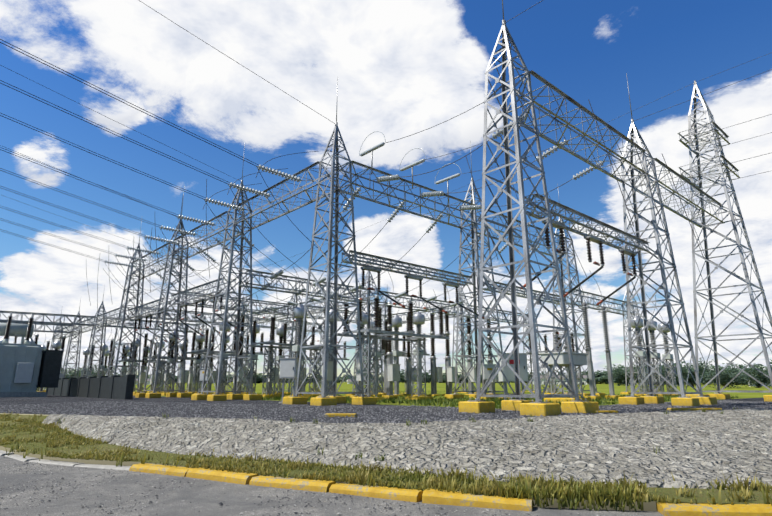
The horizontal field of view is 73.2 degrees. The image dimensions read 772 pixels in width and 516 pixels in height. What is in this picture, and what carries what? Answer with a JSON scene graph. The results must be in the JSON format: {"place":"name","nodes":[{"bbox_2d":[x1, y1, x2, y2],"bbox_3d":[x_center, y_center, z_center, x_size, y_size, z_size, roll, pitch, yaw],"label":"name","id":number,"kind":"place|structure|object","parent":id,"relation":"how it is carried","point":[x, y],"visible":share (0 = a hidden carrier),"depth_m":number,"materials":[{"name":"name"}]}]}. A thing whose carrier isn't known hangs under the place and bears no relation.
{"place":"outdoors","nodes":[
{"label":"outdoors","id":0,"kind":"place"},
{"bbox_2d":[0,382,771,515],"bbox_3d":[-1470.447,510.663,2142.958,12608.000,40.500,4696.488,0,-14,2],"label":"ground","id":1,"kind":"structure","parent":0,"point":[202,498],"depth_m":6.17,"materials":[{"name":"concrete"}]},
{"bbox_2d":[0,312,62,396],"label":"power transformer","id":2,"kind":"object","parent":1,"relation":"on","point":[27,369],"visible":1,"depth_m":34.78,"materials":[{"name":"metal"}]},
{"bbox_2d":[35,334,38,343],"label":"circuit breaker pole","id":3,"kind":"object","parent":1,"relation":"on","point":[36,338],"visible":0.23,"depth_m":45.81,"materials":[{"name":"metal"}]},
{"bbox_2d":[38,341,49,391],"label":"circuit breaker pole","id":4,"kind":"object","parent":1,"relation":"on","point":[47,346],"visible":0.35,"depth_m":52.19,"materials":[{"name":"metal"}]},
{"bbox_2d":[52,341,61,349],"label":"current transformer","id":5,"kind":"object","parent":1,"relation":"on","point":[56,345],"visible":0.21,"depth_m":48.84,"materials":[{"name":"metal"}]},
{"bbox_2d":[59,336,65,378],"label":"circuit breaker pole","id":6,"kind":"object","parent":1,"relation":"on","point":[62,347],"visible":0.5,"depth_m":46.96,"materials":[{"name":"metal"}]},
{"bbox_2d":[61,365,72,377],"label":"tree","id":7,"kind":"object","parent":1,"relation":"on","point":[64,371],"visible":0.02,"depth_m":124.12,"materials":[{"name":"green plant"}]},
{"bbox_2d":[66,369,93,378],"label":"tree","id":8,"kind":"object","parent":1,"relation":"on","point":[70,373],"visible":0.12,"depth_m":325.00,"materials":[{"name":"green plant"}]},
{"bbox_2d":[81,349,89,376],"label":"current transformer","id":9,"kind":"object","parent":1,"relation":"on","point":[85,351],"visible":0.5,"depth_m":58.82,"materials":[{"name":"metal"}]},
{"bbox_2d":[46,374,134,399],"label":"low wall","id":10,"kind":"structure","parent":1,"relation":"on","point":[115,387],"depth_m":31.75,"materials":[{"name":"metal"}]},
{"bbox_2d":[87,345,94,377],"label":"circuit breaker pole","id":11,"kind":"object","parent":1,"relation":"on","point":[92,355],"visible":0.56,"depth_m":56.86,"materials":[{"name":"metal"}]},
{"bbox_2d":[74,363,119,377],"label":"tree","id":12,"kind":"object","parent":1,"relation":"on","point":[93,372],"visible":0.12,"depth_m":136.67,"materials":[{"name":"green plant"}]},
{"bbox_2d":[97,344,108,377],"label":"current transformer","id":13,"kind":"object","parent":1,"relation":"on","point":[106,348],"visible":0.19,"depth_m":52.13,"materials":[{"name":"metal"}]},
{"bbox_2d":[104,350,108,374],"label":"current transformer","id":14,"kind":"object","parent":1,"relation":"on","point":[106,355],"visible":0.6,"depth_m":60.23,"materials":[{"name":"metal"}]},
{"bbox_2d":[105,339,113,376],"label":"circuit breaker pole","id":15,"kind":"object","parent":1,"relation":"on","point":[110,350],"visible":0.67,"depth_m":50.27,"materials":[{"name":"metal"}]},
{"bbox_2d":[110,346,114,373],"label":"circuit breaker pole","id":16,"kind":"object","parent":1,"relation":"on","point":[112,361],"visible":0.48,"depth_m":58.28,"materials":[{"name":"metal"}]},
{"bbox_2d":[120,345,129,376],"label":"current transformer","id":17,"kind":"object","parent":1,"relation":"on","point":[124,363],"visible":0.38,"depth_m":53.46,"materials":[{"name":"metal"}]},
{"bbox_2d":[130,338,142,391],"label":"current transformer","id":18,"kind":"object","parent":1,"relation":"on","point":[135,355],"visible":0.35,"depth_m":46.15,"materials":[{"name":"metal"}]},
{"bbox_2d":[139,333,147,391],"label":"circuit breaker pole","id":19,"kind":"object","parent":1,"relation":"on","point":[142,377],"visible":0.85,"depth_m":44.16,"materials":[{"name":"metal"}]},
{"bbox_2d":[142,347,149,391],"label":"current transformer","id":20,"kind":"object","parent":1,"relation":"on","point":[146,366],"visible":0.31,"depth_m":54.69,"materials":[{"name":"metal"}]},
{"bbox_2d":[118,344,180,391],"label":"disconnect switch","id":21,"kind":"object","parent":1,"relation":"on","point":[130,360],"visible":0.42,"depth_m":48.84,"materials":[{"name":"metal"}]},
{"bbox_2d":[147,342,157,392],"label":"circuit breaker pole","id":22,"kind":"object","parent":1,"relation":"on","point":[152,377],"visible":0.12,"depth_m":52.28,"materials":[{"name":"metal"}]},
{"bbox_2d":[149,341,164,392],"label":"current transformer","id":23,"kind":"object","parent":1,"relation":"on","point":[163,344],"visible":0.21,"depth_m":47.44,"materials":[{"name":"metal"}]},
{"bbox_2d":[164,335,172,392],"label":"circuit breaker pole","id":24,"kind":"object","parent":1,"relation":"on","point":[169,348],"visible":0.35,"depth_m":45.40,"materials":[{"name":"metal"}]},
{"bbox_2d":[161,330,178,395],"bbox_3d":[-16.377,7.995,39.675,1.020,4.920,0.900,12,-18,-41],"label":"current transformer","id":25,"kind":"object","parent":1,"relation":"on","point":[170,359],"visible":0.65,"depth_m":39.52,"materials":[{"name":"metal"}]},
{"bbox_2d":[144,337,215,392],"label":"disconnect switch","id":26,"kind":"object","parent":1,"relation":"on","point":[178,358],"visible":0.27,"depth_m":43.03,"materials":[{"name":"metal"}]},
{"bbox_2d":[176,341,185,392],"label":"current transformer","id":27,"kind":"object","parent":1,"relation":"on","point":[181,343],"visible":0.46,"depth_m":48.63,"materials":[{"name":"metal"}]},
{"bbox_2d":[178,324,189,392],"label":"circuit breaker pole","id":28,"kind":"object","parent":1,"relation":"on","point":[186,375],"visible":0.42,"depth_m":37.48,"materials":[{"name":"metal"}]},
{"bbox_2d":[185,337,195,392],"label":"circuit breaker pole","id":29,"kind":"object","parent":1,"relation":"on","point":[190,379],"visible":0.44,"depth_m":46.57,"materials":[{"name":"metal"}]},
{"bbox_2d":[192,332,205,393],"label":"current transformer","id":30,"kind":"object","parent":1,"relation":"on","point":[199,339],"visible":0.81,"depth_m":41.00,"materials":[{"name":"metal"}]},
{"bbox_2d":[199,368,212,393],"bbox_3d":[-10.831,7.523,31.195,0.670,1.742,0.480,-5,-15,18],"label":"control cabinet","id":31,"kind":"object","parent":1,"relation":"on","point":[208,372],"visible":0.52,"depth_m":31.13,"materials":[{"name":"metal"}]},
{"bbox_2d":[207,326,216,393],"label":"circuit breaker pole","id":32,"kind":"object","parent":1,"relation":"on","point":[214,373],"visible":0.52,"depth_m":39.15,"materials":[{"name":"metal"}]},
{"bbox_2d":[210,320,232,394],"bbox_3d":[-10.449,6.417,33.297,1.020,4.920,0.900,12,-18,-41],"label":"current transformer","id":33,"kind":"object","parent":1,"relation":"on","point":[224,362],"visible":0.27,"depth_m":33.18,"materials":[{"name":"metal"}]},
{"bbox_2d":[214,334,229,393],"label":"current transformer","id":34,"kind":"object","parent":1,"relation":"on","point":[228,340],"visible":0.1,"depth_m":42.25,"materials":[{"name":"metal"}]},
{"bbox_2d":[107,143,339,400],"bbox_3d":[-11.664,1.260,31.962,2.600,14.290,27.392,12,-18,-41],"label":"gantry line","id":35,"kind":"object","parent":1,"relation":"on","point":[217,396],"visible":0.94,"depth_m":29.56,"materials":[{"name":"metal"}]},
{"bbox_2d":[186,328,267,393],"bbox_3d":[-11.439,7.574,37.370,5.200,4.630,2.760,12,-18,-41],"label":"disconnect switch","id":36,"kind":"object","parent":1,"relation":"on","point":[201,351],"visible":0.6,"depth_m":36.92,"materials":[{"name":"metal"}]},
{"bbox_2d":[230,328,240,393],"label":"circuit breaker pole","id":37,"kind":"object","parent":1,"relation":"on","point":[234,369],"visible":0.08,"depth_m":40.26,"materials":[{"name":"metal"}]},
{"bbox_2d":[237,312,247,393],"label":"circuit breaker pole","id":38,"kind":"object","parent":1,"relation":"on","point":[240,372],"visible":0.69,"depth_m":31.36,"materials":[{"name":"metal"}]},
{"bbox_2d":[246,323,260,393],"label":"current transformer","id":39,"kind":"object","parent":1,"relation":"on","point":[257,329],"visible":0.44,"depth_m":34.51,"materials":[{"name":"metal"}]},
{"bbox_2d":[248,373,265,381],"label":"tree","id":40,"kind":"object","parent":1,"relation":"on","point":[258,377],"visible":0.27,"depth_m":362.41,"materials":[{"name":"green plant"}]},
{"bbox_2d":[263,315,277,394],"bbox_3d":[-7.202,6.174,32.879,0.740,5.190,0.860,12,-18,-41],"label":"circuit breaker pole","id":41,"kind":"object","parent":1,"relation":"on","point":[276,375],"visible":0.31,"depth_m":32.43,"materials":[{"name":"metal"}]},
{"bbox_2d":[272,325,287,394],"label":"current transformer","id":42,"kind":"object","parent":1,"relation":"on","point":[279,331],"visible":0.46,"depth_m":35.95,"materials":[{"name":"metal"}]},
{"bbox_2d":[279,358,298,402],"bbox_3d":[-4.014,5.087,21.556,0.756,1.842,0.480,-3,-14,13],"label":"control cabinet","id":43,"kind":"object","parent":1,"relation":"on","point":[288,367],"visible":0.73,"depth_m":21.48,"materials":[{"name":"metal"}]},
{"bbox_2d":[245,315,339,398],"bbox_3d":[-5.511,5.996,30.991,5.200,4.630,2.760,12,-18,-41],"label":"disconnect switch","id":44,"kind":"object","parent":1,"relation":"on","point":[284,344],"visible":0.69,"depth_m":30.29,"materials":[{"name":"metal"}]},
{"bbox_2d":[285,304,308,398],"bbox_3d":[-4.521,4.838,26.918,1.020,4.920,0.900,12,-18,-41],"label":"current transformer","id":45,"kind":"object","parent":1,"relation":"on","point":[298,312],"visible":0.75,"depth_m":26.96,"materials":[{"name":"metal"}]},
{"bbox_2d":[292,318,306,395],"bbox_3d":[-5.643,6.512,34.244,0.740,5.190,0.860,12,-18,-41],"label":"circuit breaker pole","id":46,"kind":"object","parent":1,"relation":"on","point":[305,369],"visible":0.02,"depth_m":33.76,"materials":[{"name":"metal"}]},
{"bbox_2d":[0,460,600,515],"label":"road grit","id":47,"kind":"object","parent":1,"relation":"on","point":[221,503],"visible":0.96,"depth_m":5.49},
{"bbox_2d":[288,338,348,390],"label":"disconnect switch","id":48,"kind":"object","parent":1,"relation":"on","point":[344,354],"visible":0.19,"depth_m":45.79,"materials":[{"name":"metal"}]},
{"bbox_2d":[0,270,648,395],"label":"bus gantries","id":49,"kind":"object","parent":1,"relation":"on","point":[80,322],"visible":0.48,"depth_m":40.87,"materials":[{"name":"metal"}]},
{"bbox_2d":[316,294,332,396],"bbox_3d":[-2.833,4.258,25.134,0.740,5.190,0.860,12,-18,-41],"label":"circuit breaker pole","id":50,"kind":"object","parent":1,"relation":"on","point":[330,370],"visible":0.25,"depth_m":24.65,"materials":[{"name":"metal"}]},
{"bbox_2d":[320,309,341,395],"bbox_3d":[-2.962,5.176,28.284,1.020,4.920,0.900,12,-18,-41],"label":"current transformer","id":51,"kind":"object","parent":1,"relation":"on","point":[331,323],"visible":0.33,"depth_m":28.39,"materials":[{"name":"metal"}]},
{"bbox_2d":[351,298,367,397],"bbox_3d":[-1.274,4.596,26.500,0.740,5.190,0.860,12,-18,-41],"label":"circuit breaker pole","id":52,"kind":"object","parent":1,"relation":"on","point":[358,377],"visible":0.33,"depth_m":26.09,"materials":[{"name":"metal"}]},
{"bbox_2d":[347,379,372,383],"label":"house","id":53,"kind":"structure","parent":1,"relation":"on","point":[349,381],"depth_m":249.88,"materials":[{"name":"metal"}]},
{"bbox_2d":[350,312,371,396],"bbox_3d":[-1.402,5.514,29.649,1.020,4.920,0.900,12,-18,-41],"label":"current transformer","id":54,"kind":"object","parent":1,"relation":"on","point":[365,319],"visible":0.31,"depth_m":29.81,"materials":[{"name":"metal"}]},
{"bbox_2d":[104,114,636,343],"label":"insulators and switches","id":55,"kind":"object","parent":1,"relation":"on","point":[589,238],"visible":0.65,"depth_m":24.78,"materials":[{"name":"metal"}]},
{"bbox_2d":[370,319,381,395],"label":"current transformer","id":56,"kind":"object","parent":1,"relation":"on","point":[372,322],"visible":0.42,"depth_m":32.18,"materials":[{"name":"metal"}]},
{"bbox_2d":[0,407,771,510],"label":"verge grass","id":57,"kind":"structure","parent":1,"relation":"on","point":[589,492],"depth_m":5.95,"materials":[{"name":"green plant"}]},
{"bbox_2d":[0,450,771,515],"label":"kerb stones","id":58,"kind":"object","parent":1,"relation":"on","point":[436,496],"visible":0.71,"depth_m":5.60,"materials":[{"name":"concrete"}]},
{"bbox_2d":[0,400,771,422],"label":"gravel stones","id":59,"kind":"object","parent":1,"relation":"on","point":[25,407],"visible":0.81,"depth_m":14.52,"materials":[{"name":"grey gravel"}]},
{"bbox_2d":[384,318,393,392],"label":"circuit breaker pole","id":60,"kind":"object","parent":1,"relation":"on","point":[385,365],"visible":0.52,"depth_m":34.44,"materials":[{"name":"metal"}]},
{"bbox_2d":[382,302,400,398],"bbox_3d":[0.285,4.934,27.865,0.740,5.190,0.860,12,-18,-41],"label":"circuit breaker pole","id":61,"kind":"object","parent":1,"relation":"on","point":[393,372],"visible":0.83,"depth_m":27.45,"materials":[{"name":"metal"}]},
{"bbox_2d":[337,295,448,401],"bbox_3d":[0.417,4.417,24.613,5.200,4.630,2.760,12,-18,-41],"label":"disconnect switch","id":62,"kind":"object","parent":1,"relation":"on","point":[377,328],"visible":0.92,"depth_m":24.26,"materials":[{"name":"metal"}]},
{"bbox_2d":[363,329,429,392],"bbox_3d":[0.580,7.745,38.060,5.200,4.630,2.760,12,-18,-41],"label":"disconnect switch","id":63,"kind":"object","parent":1,"relation":"on","point":[404,354],"visible":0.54,"depth_m":37.44,"materials":[{"name":"metal"}]},
{"bbox_2d":[391,315,403,396],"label":"current transformer","id":64,"kind":"object","parent":1,"relation":"on","point":[396,320],"visible":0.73,"depth_m":30.95,"materials":[{"name":"metal"}]},
{"bbox_2d":[403,316,416,395],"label":"circuit breaker pole","id":65,"kind":"object","parent":1,"relation":"on","point":[408,373],"visible":0.52,"depth_m":32.81,"materials":[{"name":"metal"}]},
{"bbox_2d":[399,369,423,382],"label":"tree","id":66,"kind":"object","parent":1,"relation":"on","point":[402,375],"visible":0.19,"depth_m":368.12,"materials":[{"name":"green plant"}]},
{"bbox_2d":[413,312,426,395],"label":"current transformer","id":67,"kind":"object","parent":1,"relation":"on","point":[419,319],"visible":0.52,"depth_m":29.74,"materials":[{"name":"metal"}]},
{"bbox_2d":[422,372,430,382],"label":"tree","id":68,"kind":"object","parent":1,"relation":"on","point":[428,378],"visible":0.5,"depth_m":405.36,"materials":[{"name":"green plant"}]},
{"bbox_2d":[427,312,442,395],"bbox_3d":[2.953,5.877,31.676,0.860,5.190,0.740,12,-18,-41],"label":"circuit breaker pole","id":69,"kind":"object","parent":1,"relation":"on","point":[436,374],"visible":0.83,"depth_m":31.34,"materials":[{"name":"metal"}]},
{"bbox_2d":[283,76,605,405],"bbox_3d":[4.796,0.248,27.872,21.400,14.290,2.600,12,-18,-41],"label":"gantry line","id":70,"kind":"object","parent":1,"relation":"on","point":[325,400],"visible":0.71,"depth_m":23.24,"materials":[{"name":"metal"}]},
{"bbox_2d":[442,312,457,395],"bbox_3d":[3.850,5.849,31.566,0.740,5.190,0.860,12,-18,-41],"label":"circuit breaker pole","id":71,"kind":"object","parent":1,"relation":"on","point":[450,373],"visible":0.94,"depth_m":31.38,"materials":[{"name":"metal"}]},
{"bbox_2d":[443,374,461,382],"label":"tree","id":72,"kind":"object","parent":1,"relation":"on","point":[459,375],"visible":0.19,"depth_m":377.73,"materials":[{"name":"green plant"}]},
{"bbox_2d":[464,315,475,394],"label":"circuit breaker pole","id":73,"kind":"object","parent":1,"relation":"on","point":[472,372],"visible":0.58,"depth_m":32.80,"materials":[{"name":"metal"}]},
{"bbox_2d":[482,364,495,398],"bbox_3d":[5.019,6.033,25.174,0.670,1.742,0.480,0,-14,2],"label":"control cabinet","id":74,"kind":"object","parent":1,"relation":"on","point":[488,369],"visible":0.62,"depth_m":25.12,"materials":[{"name":"metal"}]},
{"bbox_2d":[484,318,498,393],"bbox_3d":[6.968,6.525,34.297,0.740,5.190,0.860,12,-18,-41],"label":"circuit breaker pole","id":75,"kind":"object","parent":1,"relation":"on","point":[490,361],"visible":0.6,"depth_m":34.25,"materials":[{"name":"metal"}]},
{"bbox_2d":[497,353,527,399],"bbox_3d":[4.713,4.491,19.255,1.080,1.892,0.480,2,-14,-9],"label":"cabinet","id":76,"kind":"object","parent":1,"relation":"on","point":[508,373],"visible":0.6,"depth_m":19.17,"materials":[{"name":"metal"}]},
{"bbox_2d":[325,408,721,416],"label":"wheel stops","id":77,"kind":"object","parent":1,"relation":"on","point":[355,414],"visible":0.52,"depth_m":13.37,"materials":[{"name":"concrete"}]},
{"bbox_2d":[527,331,586,393],"bbox_3d":[12.894,7.837,38.432,5.200,4.630,2.760,12,-18,-41],"label":"disconnect switch","id":78,"kind":"object","parent":1,"relation":"on","point":[546,351],"visible":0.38,"depth_m":37.89,"materials":[{"name":"metal"}]},
{"bbox_2d":[530,375,587,384],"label":"control building","id":79,"kind":"structure","parent":1,"relation":"on","point":[583,380],"depth_m":179.12,"materials":[{"name":"concrete"}]},
{"bbox_2d":[539,334,590,402],"bbox_3d":[7.334,4.557,21.306,2.000,2.770,1.350,12,-18,-41],"label":"station service unit","id":80,"kind":"object","parent":1,"relation":"on","point":[579,359],"visible":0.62,"depth_m":20.98,"materials":[{"name":"metal"}]},
{"bbox_2d":[557,298,579,397],"bbox_3d":[8.697,4.314,24.966,0.640,5.000,0.629,11,-18,-38],"label":"surge arrester","id":81,"kind":"object","parent":1,"relation":"on","point":[565,347],"visible":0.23,"depth_m":24.92,"materials":[{"name":"metal"}]},
{"bbox_2d":[458,0,716,415],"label":"gantry line","id":82,"kind":"object","parent":1,"relation":"on","point":[538,407],"visible":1,"depth_m":15.95,"materials":[{"name":"metal"}]},
{"bbox_2d":[579,301,600,399],"bbox_3d":[10.256,4.652,26.331,0.640,5.000,0.629,11,-18,-38],"label":"surge arrester","id":83,"kind":"object","parent":1,"relation":"on","point":[589,358],"visible":1,"depth_m":26.21,"materials":[{"name":"metal"}]},
{"bbox_2d":[583,370,605,383],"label":"tree","id":84,"kind":"object","parent":1,"relation":"on","point":[597,376],"visible":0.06,"depth_m":255.68,"materials":[{"name":"green plant"}]},
{"bbox_2d":[581,370,608,383],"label":"tree","id":85,"kind":"object","parent":1,"relation":"on","point":[599,374],"visible":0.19,"depth_m":253.07,"materials":[{"name":"green plant"}]},
{"bbox_2d":[595,375,621,383],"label":"tree","id":86,"kind":"object","parent":1,"relation":"on","point":[602,379],"visible":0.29,"depth_m":239.30,"materials":[{"name":"green plant"}]},
{"bbox_2d":[598,305,619,398],"bbox_3d":[11.815,4.990,27.697,0.640,5.000,0.629,11,-18,-38],"label":"surge arrester","id":87,"kind":"object","parent":1,"relation":"on","point":[608,360],"visible":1,"depth_m":27.58,"materials":[{"name":"metal"}]},
{"bbox_2d":[600,364,645,385],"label":"tree","id":88,"kind":"object","parent":1,"relation":"on","point":[619,376],"visible":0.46,"depth_m":131.66,"materials":[{"name":"green plant"}]},
{"bbox_2d":[606,366,665,384],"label":"tree","id":89,"kind":"object","parent":1,"relation":"on","point":[640,376],"visible":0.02,"depth_m":217.19,"materials":[{"name":"green plant"}]},
{"bbox_2d":[631,316,654,396],"bbox_3d":[15.380,5.944,31.387,1.020,4.920,0.900,12,-18,-41],"label":"current transformer","id":90,"kind":"object","parent":1,"relation":"on","point":[641,352],"visible":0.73,"depth_m":31.31,"materials":[{"name":"metal"}]},
{"bbox_2d":[648,319,669,396],"bbox_3d":[16.939,6.282,32.753,1.020,4.920,0.900,12,-18,-41],"label":"current transformer","id":91,"kind":"object","parent":1,"relation":"on","point":[651,328],"visible":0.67,"depth_m":32.65,"materials":[{"name":"metal"}]},
{"bbox_2d":[634,363,691,386],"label":"tree","id":92,"kind":"object","parent":1,"relation":"on","point":[663,373],"visible":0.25,"depth_m":106.47,"materials":[{"name":"green plant"}]},
{"bbox_2d":[658,321,680,395],"bbox_3d":[18.498,6.620,34.118,1.020,4.920,0.900,12,-18,-41],"label":"current transformer","id":93,"kind":"object","parent":1,"relation":"on","point":[665,331],"visible":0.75,"depth_m":33.99,"materials":[{"name":"metal"}]},
{"bbox_2d":[661,357,714,386],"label":"tree","id":94,"kind":"object","parent":1,"relation":"on","point":[685,374],"visible":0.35,"depth_m":117.33,"materials":[{"name":"green plant"}]},
{"bbox_2d":[692,370,728,383],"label":"tree","id":95,"kind":"object","parent":1,"relation":"on","point":[708,377],"visible":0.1,"depth_m":203.18,"materials":[{"name":"green plant"}]},
{"bbox_2d":[677,80,771,401],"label":"terminal tower","id":96,"kind":"structure","parent":1,"relation":"on","point":[718,394],"depth_m":28.48,"materials":[{"name":"metal"}]},
{"bbox_2d":[0,0,771,346],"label":"conductors","id":97,"kind":"object","parent":96,"relation":"attached to","point":[254,184],"visible":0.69,"depth_m":25.11,"materials":[{"name":"metal"}]},
{"bbox_2d":[629,158,723,227],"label":"gantry beam","id":98,"kind":"structure","parent":96,"relation":"attached to","point":[664,166],"depth_m":25.15,"materials":[{"name":"metal"}]},
{"bbox_2d":[698,365,759,387],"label":"tree","id":99,"kind":"object","parent":1,"relation":"on","point":[729,377],"visible":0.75,"depth_m":96.25,"materials":[{"name":"green plant"}]},
{"bbox_2d":[714,363,763,384],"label":"tree","id":100,"kind":"object","parent":1,"relation":"on","point":[736,370],"visible":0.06,"depth_m":212.22,"materials":[{"name":"green plant"}]},
{"bbox_2d":[737,363,771,387],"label":"tree","id":101,"kind":"object","parent":1,"relation":"on","point":[764,379],"visible":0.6,"depth_m":106.81,"materials":[{"name":"green plant"}]},
{"bbox_2d":[751,359,771,382],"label":"tree","id":102,"kind":"object","parent":1,"relation":"on","point":[764,372],"visible":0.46,"depth_m":96.47,"materials":[{"name":"green plant"}]},
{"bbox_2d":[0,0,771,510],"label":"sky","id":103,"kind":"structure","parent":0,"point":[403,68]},
{"bbox_2d":[42,408,771,489],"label":"stone bank","id":104,"kind":"structure","parent":0,"point":[698,447],"depth_m":8.09,"materials":[{"name":"grey gravel"}]},
{"bbox_2d":[262,393,740,408],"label":"yard grass","id":105,"kind":"structure","parent":0,"point":[424,401],"depth_m":22.69,"materials":[{"name":"green plant"}]}
]}

